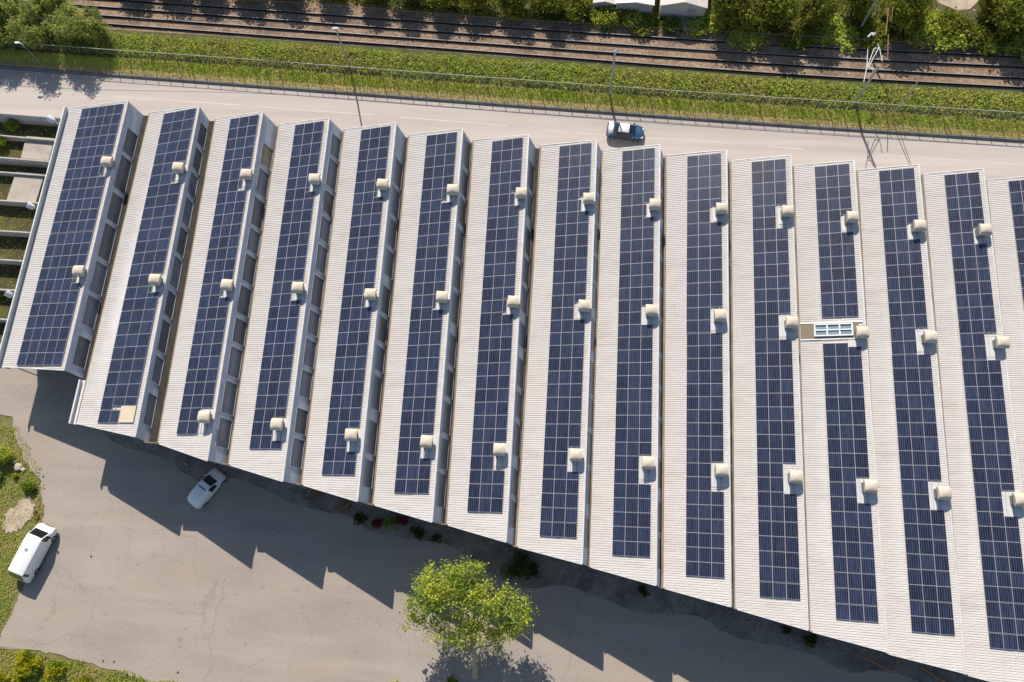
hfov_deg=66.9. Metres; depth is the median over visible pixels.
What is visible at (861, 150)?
road
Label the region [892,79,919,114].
signal pole
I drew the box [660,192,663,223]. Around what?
window
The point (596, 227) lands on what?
window
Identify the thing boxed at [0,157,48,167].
plot wall
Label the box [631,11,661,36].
bush
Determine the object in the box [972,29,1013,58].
bush
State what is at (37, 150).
concrete slab
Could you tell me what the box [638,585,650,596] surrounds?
shade plant
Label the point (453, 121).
lane marking
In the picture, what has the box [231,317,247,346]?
window
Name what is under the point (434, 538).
shade plant
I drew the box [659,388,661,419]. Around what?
window
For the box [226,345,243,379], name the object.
window
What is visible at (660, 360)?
window
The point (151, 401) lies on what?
window
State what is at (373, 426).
window
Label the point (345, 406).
solar array
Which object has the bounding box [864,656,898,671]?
timber beams
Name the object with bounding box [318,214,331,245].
window
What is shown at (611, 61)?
railway track
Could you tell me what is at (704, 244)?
solar array
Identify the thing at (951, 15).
bush
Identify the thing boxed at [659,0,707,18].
hut
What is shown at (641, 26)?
overhead wire
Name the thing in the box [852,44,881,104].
overhead line mast
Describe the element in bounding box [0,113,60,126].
plot wall
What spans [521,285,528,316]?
window
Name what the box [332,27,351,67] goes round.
street lamp
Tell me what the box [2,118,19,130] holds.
bush
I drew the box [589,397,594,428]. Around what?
window
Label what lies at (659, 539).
window
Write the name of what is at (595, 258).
window
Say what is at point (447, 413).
window
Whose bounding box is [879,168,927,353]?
solar array
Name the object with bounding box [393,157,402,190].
window
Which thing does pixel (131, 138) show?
window
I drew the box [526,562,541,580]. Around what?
shade plant
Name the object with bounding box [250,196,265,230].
window
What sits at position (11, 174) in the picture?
plot wall
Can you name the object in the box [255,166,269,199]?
window
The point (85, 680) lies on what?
flowering shrub
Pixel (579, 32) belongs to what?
railway track
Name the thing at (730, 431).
window
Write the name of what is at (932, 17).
bush
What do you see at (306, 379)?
window
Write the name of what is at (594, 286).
window
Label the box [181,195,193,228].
window
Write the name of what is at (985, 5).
broadleaf tree
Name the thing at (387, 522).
shade plant
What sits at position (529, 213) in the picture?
window
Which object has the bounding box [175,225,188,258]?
window
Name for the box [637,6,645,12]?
door
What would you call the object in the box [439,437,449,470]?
window
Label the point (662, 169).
window
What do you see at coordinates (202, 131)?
window
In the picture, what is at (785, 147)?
lane marking
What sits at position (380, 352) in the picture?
window
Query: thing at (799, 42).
bush
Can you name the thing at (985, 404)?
solar array
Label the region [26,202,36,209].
floodlight
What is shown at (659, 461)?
window
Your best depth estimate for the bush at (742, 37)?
94.22 m
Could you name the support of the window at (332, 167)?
in the factory building
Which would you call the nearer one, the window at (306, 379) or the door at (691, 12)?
the window at (306, 379)
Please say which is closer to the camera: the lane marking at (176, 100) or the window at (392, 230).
the window at (392, 230)
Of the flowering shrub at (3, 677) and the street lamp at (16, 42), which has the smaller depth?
the flowering shrub at (3, 677)
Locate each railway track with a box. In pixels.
[19,0,1023,67]
[48,11,1023,88]
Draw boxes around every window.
[71,334,91,369]
[81,294,100,329]
[89,260,108,296]
[97,222,116,262]
[106,191,123,226]
[113,154,132,194]
[122,127,138,159]
[142,392,157,427]
[150,354,164,385]
[156,318,170,354]
[163,289,176,319]
[169,254,182,290]
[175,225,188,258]
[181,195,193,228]
[187,170,198,199]
[192,145,202,174]
[196,121,207,150]
[215,417,232,449]
[220,380,237,415]
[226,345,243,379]
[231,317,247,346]
[236,284,252,317]
[241,252,256,286]
[246,226,260,255]
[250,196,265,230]
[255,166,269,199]
[260,142,273,171]
[289,437,304,468]
[294,407,308,435]
[298,369,312,399]
[302,337,316,368]
[306,309,320,337]
[310,273,324,309]
[314,243,328,275]
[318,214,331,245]
[322,189,334,218]
[325,156,338,192]
[329,132,341,161]
[363,458,374,488]
[366,419,377,455]
[370,374,382,411]
[374,344,384,373]
[377,314,387,344]
[380,284,390,316]
[384,248,394,280]
[387,216,397,250]
[390,185,400,220]
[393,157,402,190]
[436,472,446,508]
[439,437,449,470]
[442,400,451,435]
[445,368,453,399]
[447,332,456,367]
[451,290,459,326]
[453,259,461,292]
[456,226,464,262]
[458,196,466,229]
[460,168,468,200]
[463,137,470,172]
[509,499,516,529]
[511,467,518,497]
[513,422,521,458]
[515,390,522,421]
[517,357,524,390]
[519,321,526,351]
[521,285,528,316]
[523,256,529,287]
[524,225,531,258]
[526,190,532,222]
[528,160,534,194]
[584,516,590,549]
[586,468,591,505]
[587,431,593,466]
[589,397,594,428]
[590,361,594,396]
[591,318,595,353]
[593,283,596,311]
[594,255,597,283]
[595,224,598,255]
[596,194,599,224]
[597,166,600,196]
[657,536,660,570]
[658,420,661,449]
[658,458,661,490]
[658,500,661,533]
[659,320,662,356]
[659,356,662,388]
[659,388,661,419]
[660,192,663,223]
[660,226,663,259]
[660,258,662,291]
[660,290,662,321]
[661,162,663,194]
[728,164,730,354]
[729,362,730,390]
[730,394,731,430]
[730,431,731,466]
[730,468,732,506]
[731,509,732,547]
[731,551,732,590]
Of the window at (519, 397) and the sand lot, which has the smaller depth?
the window at (519, 397)
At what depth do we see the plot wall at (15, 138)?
94.55 m
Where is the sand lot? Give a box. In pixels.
[938,0,977,9]
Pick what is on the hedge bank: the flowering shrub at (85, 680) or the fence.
the fence
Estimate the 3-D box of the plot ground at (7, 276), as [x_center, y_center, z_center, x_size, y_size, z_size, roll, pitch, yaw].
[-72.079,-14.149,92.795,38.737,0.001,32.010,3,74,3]
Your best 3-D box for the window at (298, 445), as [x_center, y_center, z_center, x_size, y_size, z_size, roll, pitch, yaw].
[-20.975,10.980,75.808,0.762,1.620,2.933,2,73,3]
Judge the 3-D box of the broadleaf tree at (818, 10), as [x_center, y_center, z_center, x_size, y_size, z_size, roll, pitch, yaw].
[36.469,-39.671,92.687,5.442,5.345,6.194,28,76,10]
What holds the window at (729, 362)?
in the factory building
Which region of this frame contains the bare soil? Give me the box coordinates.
[102,430,988,681]
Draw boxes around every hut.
[593,0,615,8]
[616,0,654,13]
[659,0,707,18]
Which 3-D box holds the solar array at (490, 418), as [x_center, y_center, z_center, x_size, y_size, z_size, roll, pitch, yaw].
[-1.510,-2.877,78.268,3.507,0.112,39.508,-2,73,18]
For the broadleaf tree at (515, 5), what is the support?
on the ground at (942, 7)
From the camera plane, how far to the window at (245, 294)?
80.61 m
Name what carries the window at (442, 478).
in the factory building
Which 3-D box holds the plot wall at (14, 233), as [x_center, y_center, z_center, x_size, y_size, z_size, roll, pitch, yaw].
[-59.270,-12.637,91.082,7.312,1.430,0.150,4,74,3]
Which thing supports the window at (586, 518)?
in the factory building
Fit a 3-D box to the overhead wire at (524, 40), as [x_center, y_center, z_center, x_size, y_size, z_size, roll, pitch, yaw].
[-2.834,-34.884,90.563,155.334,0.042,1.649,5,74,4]
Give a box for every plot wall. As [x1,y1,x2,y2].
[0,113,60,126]
[0,135,54,141]
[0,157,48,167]
[0,171,45,178]
[0,200,37,207]
[0,230,29,236]
[0,259,22,264]
[0,289,14,293]
[0,318,6,322]
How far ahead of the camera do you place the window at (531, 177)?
83.45 m
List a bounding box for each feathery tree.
[0,0,23,25]
[0,11,11,47]
[4,4,48,49]
[17,0,73,24]
[41,1,90,45]
[74,4,111,45]
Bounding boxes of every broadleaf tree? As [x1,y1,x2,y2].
[393,0,424,8]
[422,0,456,10]
[458,0,488,12]
[493,0,529,22]
[530,0,570,14]
[707,0,754,37]
[746,0,806,34]
[796,0,844,29]
[841,0,877,20]
[878,0,940,34]
[975,0,1001,22]
[985,0,1023,44]
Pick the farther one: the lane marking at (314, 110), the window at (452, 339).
the lane marking at (314, 110)
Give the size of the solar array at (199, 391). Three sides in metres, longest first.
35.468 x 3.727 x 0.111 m
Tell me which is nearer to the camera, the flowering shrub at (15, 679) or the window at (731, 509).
the window at (731, 509)
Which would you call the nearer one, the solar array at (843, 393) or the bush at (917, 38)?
the solar array at (843, 393)
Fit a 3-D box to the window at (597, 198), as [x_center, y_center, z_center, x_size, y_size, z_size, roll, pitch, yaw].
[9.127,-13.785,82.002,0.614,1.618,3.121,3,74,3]
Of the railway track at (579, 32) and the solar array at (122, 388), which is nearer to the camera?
the solar array at (122, 388)
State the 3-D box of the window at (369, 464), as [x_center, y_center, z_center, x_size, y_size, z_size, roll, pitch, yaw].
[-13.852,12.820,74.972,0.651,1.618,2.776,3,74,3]
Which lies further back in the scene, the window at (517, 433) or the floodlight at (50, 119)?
the floodlight at (50, 119)
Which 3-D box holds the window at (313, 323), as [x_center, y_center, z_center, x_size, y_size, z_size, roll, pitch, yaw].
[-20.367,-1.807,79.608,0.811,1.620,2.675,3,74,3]
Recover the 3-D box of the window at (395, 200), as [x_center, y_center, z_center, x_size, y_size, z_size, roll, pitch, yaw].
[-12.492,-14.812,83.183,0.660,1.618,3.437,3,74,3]
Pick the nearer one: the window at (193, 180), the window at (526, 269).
the window at (526, 269)
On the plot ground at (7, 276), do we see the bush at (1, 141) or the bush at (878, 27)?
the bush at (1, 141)
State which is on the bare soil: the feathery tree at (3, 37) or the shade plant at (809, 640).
the shade plant at (809, 640)
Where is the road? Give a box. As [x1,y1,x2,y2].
[0,69,1023,227]
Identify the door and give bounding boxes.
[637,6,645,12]
[686,9,695,18]
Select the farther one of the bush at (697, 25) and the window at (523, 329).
the bush at (697, 25)
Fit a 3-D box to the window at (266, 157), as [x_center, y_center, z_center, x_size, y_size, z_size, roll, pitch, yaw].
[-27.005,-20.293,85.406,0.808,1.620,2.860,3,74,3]
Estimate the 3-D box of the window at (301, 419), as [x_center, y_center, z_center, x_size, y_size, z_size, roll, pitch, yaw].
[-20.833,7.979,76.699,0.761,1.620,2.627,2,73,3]
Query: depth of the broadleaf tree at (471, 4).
95.51 m
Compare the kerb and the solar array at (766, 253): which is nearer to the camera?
the solar array at (766, 253)
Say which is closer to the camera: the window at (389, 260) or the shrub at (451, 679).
the shrub at (451, 679)
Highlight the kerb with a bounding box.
[0,65,1023,143]
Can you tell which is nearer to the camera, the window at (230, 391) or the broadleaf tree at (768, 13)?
the window at (230, 391)
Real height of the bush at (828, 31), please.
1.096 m
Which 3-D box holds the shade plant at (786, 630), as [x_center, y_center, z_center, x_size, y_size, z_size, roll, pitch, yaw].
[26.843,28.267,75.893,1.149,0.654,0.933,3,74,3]
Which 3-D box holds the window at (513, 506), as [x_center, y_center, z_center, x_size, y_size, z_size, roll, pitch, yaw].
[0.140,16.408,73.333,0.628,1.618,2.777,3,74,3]
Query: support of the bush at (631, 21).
on the ground at (942, 7)
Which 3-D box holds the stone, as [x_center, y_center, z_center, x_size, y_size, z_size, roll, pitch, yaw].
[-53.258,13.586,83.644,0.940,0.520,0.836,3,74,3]
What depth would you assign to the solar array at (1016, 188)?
79.32 m
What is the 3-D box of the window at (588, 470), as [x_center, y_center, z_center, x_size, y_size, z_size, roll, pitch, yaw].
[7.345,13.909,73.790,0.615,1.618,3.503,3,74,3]
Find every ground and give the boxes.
[0,122,57,342]
[0,227,732,681]
[334,0,1002,44]
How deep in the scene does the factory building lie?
77.71 m
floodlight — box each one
[4,290,13,297]
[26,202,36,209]
[46,115,58,123]
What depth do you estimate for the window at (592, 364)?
76.59 m
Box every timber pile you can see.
[307,488,321,501]
[333,497,351,514]
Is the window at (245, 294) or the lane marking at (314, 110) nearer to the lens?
the window at (245, 294)
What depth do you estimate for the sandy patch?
82.22 m
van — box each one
[8,523,56,582]
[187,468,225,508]
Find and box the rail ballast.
[7,0,1023,90]
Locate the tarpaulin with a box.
[667,15,701,30]
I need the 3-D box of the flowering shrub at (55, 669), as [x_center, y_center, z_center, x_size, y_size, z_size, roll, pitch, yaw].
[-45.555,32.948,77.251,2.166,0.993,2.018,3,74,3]
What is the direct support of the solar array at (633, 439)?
on the factory building
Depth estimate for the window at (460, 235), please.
81.52 m
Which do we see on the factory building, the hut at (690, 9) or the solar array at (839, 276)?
the solar array at (839, 276)
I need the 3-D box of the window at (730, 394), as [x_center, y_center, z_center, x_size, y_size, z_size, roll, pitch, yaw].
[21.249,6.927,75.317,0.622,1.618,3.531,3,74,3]
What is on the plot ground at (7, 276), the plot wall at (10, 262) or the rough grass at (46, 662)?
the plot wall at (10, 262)
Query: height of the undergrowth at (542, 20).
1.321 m
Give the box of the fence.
[1,41,1023,120]
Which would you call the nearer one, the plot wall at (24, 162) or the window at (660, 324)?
the window at (660, 324)
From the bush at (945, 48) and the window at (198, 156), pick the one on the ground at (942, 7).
the bush at (945, 48)
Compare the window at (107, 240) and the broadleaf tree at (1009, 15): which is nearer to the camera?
the window at (107, 240)
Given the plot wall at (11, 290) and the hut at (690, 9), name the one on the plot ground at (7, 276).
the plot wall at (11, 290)
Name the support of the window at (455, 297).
in the factory building
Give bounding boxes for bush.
[0,134,5,146]
[0,287,4,297]
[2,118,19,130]
[565,0,594,22]
[589,5,622,28]
[590,6,621,30]
[615,7,629,20]
[621,7,643,28]
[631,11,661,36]
[658,16,684,32]
[682,9,720,39]
[725,9,772,51]
[775,23,821,52]
[814,12,861,53]
[857,13,893,51]
[905,20,940,48]
[915,9,957,47]
[921,15,972,55]
[936,6,969,41]
[958,16,990,49]
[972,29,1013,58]
[997,26,1023,59]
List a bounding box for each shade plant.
[353,511,367,525]
[371,517,383,529]
[384,515,395,526]
[394,515,408,525]
[409,526,425,540]
[430,531,441,543]
[500,550,530,581]
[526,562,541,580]
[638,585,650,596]
[780,625,791,634]
[800,633,818,647]
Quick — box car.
[606,122,643,141]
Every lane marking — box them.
[2,87,99,95]
[113,96,239,104]
[256,106,372,114]
[400,117,506,125]
[643,137,721,142]
[768,146,802,148]
[879,154,963,160]
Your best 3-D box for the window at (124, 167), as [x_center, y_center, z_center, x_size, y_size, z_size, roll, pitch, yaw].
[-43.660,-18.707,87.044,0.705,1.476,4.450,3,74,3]
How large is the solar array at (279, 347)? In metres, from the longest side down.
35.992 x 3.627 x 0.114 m
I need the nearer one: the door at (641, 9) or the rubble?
the rubble
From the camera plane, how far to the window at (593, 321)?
77.81 m
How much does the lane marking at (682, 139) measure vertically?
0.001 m
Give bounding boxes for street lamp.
[15,41,41,63]
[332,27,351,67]
[608,49,619,95]
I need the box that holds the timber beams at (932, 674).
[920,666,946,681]
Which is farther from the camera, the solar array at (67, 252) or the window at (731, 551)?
the solar array at (67, 252)
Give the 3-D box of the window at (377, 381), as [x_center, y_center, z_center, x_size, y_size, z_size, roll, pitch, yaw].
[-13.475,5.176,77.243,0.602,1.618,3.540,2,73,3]
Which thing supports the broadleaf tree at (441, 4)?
on the ground at (942, 7)
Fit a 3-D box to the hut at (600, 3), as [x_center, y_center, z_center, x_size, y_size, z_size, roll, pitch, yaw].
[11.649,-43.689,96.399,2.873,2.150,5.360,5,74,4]
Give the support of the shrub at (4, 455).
on the ground at (8, 479)
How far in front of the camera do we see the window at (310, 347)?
78.70 m
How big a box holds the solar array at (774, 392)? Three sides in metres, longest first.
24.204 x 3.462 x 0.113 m
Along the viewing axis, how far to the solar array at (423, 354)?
78.37 m
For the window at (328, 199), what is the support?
in the factory building
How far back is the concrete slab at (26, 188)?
92.85 m
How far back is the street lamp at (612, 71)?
88.87 m
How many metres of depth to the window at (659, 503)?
72.62 m
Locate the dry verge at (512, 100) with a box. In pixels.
[0,60,1023,138]
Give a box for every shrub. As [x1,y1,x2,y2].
[0,443,14,467]
[0,671,10,681]
[11,674,21,681]
[12,649,44,679]
[20,479,35,491]
[32,508,38,518]
[42,662,65,681]
[71,676,91,681]
[447,675,457,681]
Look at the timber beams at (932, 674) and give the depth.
74.08 m
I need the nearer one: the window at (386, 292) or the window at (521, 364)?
the window at (521, 364)
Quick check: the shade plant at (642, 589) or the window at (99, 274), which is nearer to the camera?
the shade plant at (642, 589)
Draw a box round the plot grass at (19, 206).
[0,124,58,331]
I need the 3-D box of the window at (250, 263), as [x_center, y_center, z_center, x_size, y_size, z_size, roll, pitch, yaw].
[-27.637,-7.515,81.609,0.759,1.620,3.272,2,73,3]
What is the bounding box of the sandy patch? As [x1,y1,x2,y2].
[1,496,34,532]
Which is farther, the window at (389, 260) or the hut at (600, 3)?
the hut at (600, 3)
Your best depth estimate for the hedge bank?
94.37 m
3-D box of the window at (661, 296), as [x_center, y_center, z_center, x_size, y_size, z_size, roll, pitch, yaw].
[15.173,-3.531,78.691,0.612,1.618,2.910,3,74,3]
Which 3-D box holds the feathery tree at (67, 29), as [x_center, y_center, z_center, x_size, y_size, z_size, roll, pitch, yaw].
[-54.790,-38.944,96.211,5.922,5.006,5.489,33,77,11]
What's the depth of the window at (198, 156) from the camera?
85.93 m
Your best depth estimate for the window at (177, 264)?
82.12 m
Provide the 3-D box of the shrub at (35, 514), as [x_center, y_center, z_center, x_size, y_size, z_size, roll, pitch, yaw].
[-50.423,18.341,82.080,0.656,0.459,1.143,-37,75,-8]
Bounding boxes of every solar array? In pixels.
[16,231,92,364]
[50,103,123,232]
[97,108,195,422]
[176,114,258,433]
[249,121,323,448]
[322,126,390,474]
[394,132,456,493]
[467,137,522,512]
[539,143,591,537]
[612,148,654,556]
[686,153,722,332]
[686,333,724,577]
[751,159,790,338]
[755,339,800,599]
[814,164,858,317]
[823,343,878,621]
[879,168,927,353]
[892,354,954,634]
[944,172,996,359]
[962,360,1023,650]
[1008,180,1023,303]
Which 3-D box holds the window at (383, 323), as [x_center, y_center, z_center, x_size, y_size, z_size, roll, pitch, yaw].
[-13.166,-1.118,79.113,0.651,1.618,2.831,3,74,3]
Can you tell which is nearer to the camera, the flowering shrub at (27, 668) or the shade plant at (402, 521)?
the flowering shrub at (27, 668)
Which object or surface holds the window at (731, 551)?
in the factory building
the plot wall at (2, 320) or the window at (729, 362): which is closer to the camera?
the window at (729, 362)
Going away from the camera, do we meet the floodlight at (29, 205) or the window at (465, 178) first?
the window at (465, 178)
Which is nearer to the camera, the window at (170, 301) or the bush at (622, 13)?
the window at (170, 301)
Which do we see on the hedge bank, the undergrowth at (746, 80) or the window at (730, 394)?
the undergrowth at (746, 80)
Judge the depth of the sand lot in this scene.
95.05 m
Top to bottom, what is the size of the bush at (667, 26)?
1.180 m
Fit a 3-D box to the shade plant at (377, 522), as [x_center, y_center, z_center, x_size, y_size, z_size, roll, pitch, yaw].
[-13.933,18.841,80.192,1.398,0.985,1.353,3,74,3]
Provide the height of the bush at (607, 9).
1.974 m
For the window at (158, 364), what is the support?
in the factory building
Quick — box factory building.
[0,100,1023,681]
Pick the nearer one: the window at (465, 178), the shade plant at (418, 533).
the shade plant at (418, 533)
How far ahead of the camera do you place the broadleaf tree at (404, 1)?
96.87 m
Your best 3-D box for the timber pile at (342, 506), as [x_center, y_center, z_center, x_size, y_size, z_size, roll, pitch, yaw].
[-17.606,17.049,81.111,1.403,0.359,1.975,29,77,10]
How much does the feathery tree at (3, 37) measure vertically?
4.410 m
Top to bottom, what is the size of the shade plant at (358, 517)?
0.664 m
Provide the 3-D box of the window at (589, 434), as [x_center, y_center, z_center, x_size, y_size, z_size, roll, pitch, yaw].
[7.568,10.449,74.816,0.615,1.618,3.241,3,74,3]
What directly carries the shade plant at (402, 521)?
on the bare soil
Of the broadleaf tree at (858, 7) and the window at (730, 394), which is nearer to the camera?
the window at (730, 394)
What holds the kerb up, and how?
on the ground at (8, 479)
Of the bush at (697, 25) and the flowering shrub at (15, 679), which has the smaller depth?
the flowering shrub at (15, 679)
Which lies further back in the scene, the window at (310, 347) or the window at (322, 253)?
the window at (322, 253)
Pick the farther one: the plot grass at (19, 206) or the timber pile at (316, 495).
the plot grass at (19, 206)
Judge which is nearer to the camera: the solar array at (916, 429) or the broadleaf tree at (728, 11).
the solar array at (916, 429)
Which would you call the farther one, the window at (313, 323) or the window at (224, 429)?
the window at (313, 323)
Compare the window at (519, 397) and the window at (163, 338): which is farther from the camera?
the window at (163, 338)
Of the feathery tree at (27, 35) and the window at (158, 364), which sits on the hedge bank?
the feathery tree at (27, 35)
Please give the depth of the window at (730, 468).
73.07 m
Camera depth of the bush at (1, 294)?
89.14 m
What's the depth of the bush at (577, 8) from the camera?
95.00 m
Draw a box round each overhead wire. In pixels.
[13,16,1023,71]
[255,0,1018,48]
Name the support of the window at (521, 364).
in the factory building
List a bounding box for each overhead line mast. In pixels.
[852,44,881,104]
[859,0,892,59]
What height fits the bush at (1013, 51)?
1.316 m
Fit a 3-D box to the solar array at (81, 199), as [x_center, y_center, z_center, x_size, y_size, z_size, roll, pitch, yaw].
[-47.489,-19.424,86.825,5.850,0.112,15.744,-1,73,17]
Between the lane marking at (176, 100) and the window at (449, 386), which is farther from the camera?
the lane marking at (176, 100)
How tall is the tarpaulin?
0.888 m
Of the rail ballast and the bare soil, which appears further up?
the rail ballast
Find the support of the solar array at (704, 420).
on the factory building
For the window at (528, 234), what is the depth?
81.30 m
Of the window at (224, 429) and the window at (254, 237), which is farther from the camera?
the window at (254, 237)
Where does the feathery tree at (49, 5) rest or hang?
on the rail ballast
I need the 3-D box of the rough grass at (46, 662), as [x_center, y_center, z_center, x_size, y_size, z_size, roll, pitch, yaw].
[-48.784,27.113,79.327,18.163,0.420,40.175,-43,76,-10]
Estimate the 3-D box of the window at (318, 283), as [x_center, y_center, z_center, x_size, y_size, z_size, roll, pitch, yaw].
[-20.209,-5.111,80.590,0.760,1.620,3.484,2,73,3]
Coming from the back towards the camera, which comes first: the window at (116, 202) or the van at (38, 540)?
the window at (116, 202)
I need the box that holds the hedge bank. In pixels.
[0,23,1023,121]
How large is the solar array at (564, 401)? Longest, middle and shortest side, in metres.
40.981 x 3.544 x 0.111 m
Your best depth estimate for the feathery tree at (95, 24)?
96.06 m
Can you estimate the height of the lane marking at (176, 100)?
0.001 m
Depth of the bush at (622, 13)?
95.29 m
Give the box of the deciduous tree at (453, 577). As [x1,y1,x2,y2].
[395,554,539,679]
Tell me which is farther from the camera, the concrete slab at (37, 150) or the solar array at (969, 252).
the concrete slab at (37, 150)
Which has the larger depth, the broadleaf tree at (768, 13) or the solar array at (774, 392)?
the broadleaf tree at (768, 13)
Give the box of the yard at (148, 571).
[0,343,917,681]
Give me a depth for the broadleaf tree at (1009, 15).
89.98 m
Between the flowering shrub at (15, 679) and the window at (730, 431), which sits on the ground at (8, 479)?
the flowering shrub at (15, 679)
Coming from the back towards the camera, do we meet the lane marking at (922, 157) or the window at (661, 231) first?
the lane marking at (922, 157)
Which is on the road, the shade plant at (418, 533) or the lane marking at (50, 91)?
the lane marking at (50, 91)
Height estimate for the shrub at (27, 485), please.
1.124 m
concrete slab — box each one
[7,172,44,201]
[21,136,54,160]
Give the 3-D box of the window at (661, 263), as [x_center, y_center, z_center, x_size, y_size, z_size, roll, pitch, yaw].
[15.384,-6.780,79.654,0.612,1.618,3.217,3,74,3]
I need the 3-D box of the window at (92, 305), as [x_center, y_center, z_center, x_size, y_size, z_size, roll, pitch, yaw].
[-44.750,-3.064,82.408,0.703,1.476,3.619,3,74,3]
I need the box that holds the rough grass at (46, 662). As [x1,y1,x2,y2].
[0,425,173,681]
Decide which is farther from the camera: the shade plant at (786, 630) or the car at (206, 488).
the car at (206, 488)
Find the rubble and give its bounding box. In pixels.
[183,454,986,681]
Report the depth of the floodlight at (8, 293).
84.58 m
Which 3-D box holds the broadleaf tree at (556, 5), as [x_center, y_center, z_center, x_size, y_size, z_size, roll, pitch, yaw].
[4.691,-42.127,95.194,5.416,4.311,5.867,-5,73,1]
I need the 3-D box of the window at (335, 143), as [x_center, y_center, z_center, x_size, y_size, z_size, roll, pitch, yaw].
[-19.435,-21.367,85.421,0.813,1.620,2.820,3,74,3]
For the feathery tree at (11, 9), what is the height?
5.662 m
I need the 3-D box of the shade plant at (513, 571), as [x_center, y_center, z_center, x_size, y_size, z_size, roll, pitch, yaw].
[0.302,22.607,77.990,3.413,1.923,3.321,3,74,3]
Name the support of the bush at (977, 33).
on the ground at (942, 7)
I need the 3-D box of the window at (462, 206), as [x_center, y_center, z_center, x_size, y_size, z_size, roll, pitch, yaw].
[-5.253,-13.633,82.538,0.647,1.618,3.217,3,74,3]
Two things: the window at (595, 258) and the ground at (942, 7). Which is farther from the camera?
the ground at (942, 7)
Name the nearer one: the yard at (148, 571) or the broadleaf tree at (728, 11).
the yard at (148, 571)
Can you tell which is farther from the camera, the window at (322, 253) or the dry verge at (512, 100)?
the dry verge at (512, 100)
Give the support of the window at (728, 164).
in the factory building
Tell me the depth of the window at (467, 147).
84.53 m
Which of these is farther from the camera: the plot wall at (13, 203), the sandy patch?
the plot wall at (13, 203)
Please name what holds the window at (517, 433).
in the factory building
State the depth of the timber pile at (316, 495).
81.52 m
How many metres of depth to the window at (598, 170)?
82.79 m
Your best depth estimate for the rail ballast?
95.95 m
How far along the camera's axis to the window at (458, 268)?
80.49 m
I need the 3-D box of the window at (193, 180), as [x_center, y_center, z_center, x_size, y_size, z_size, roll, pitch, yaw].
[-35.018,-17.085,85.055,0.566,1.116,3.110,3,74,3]
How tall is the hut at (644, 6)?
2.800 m
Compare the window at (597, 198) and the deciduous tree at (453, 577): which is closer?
the deciduous tree at (453, 577)
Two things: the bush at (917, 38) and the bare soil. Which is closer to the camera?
the bare soil
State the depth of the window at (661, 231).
80.67 m
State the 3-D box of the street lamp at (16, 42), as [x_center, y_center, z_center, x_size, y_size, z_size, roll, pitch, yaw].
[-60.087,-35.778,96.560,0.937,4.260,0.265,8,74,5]
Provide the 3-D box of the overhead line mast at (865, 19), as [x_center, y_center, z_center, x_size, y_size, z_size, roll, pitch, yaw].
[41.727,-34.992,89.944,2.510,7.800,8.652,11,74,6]
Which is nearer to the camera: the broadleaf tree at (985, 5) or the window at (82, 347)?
the window at (82, 347)
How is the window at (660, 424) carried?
in the factory building
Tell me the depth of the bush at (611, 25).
95.56 m
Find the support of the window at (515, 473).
in the factory building
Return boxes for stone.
[14,463,22,470]
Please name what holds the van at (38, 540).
on the yard at (148, 571)
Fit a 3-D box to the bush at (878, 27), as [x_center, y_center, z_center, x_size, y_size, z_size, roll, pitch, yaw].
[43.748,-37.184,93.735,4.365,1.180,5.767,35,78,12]
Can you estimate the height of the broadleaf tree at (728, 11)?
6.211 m
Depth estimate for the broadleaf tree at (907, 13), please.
90.78 m
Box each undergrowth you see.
[2,26,1023,117]
[302,0,1020,50]

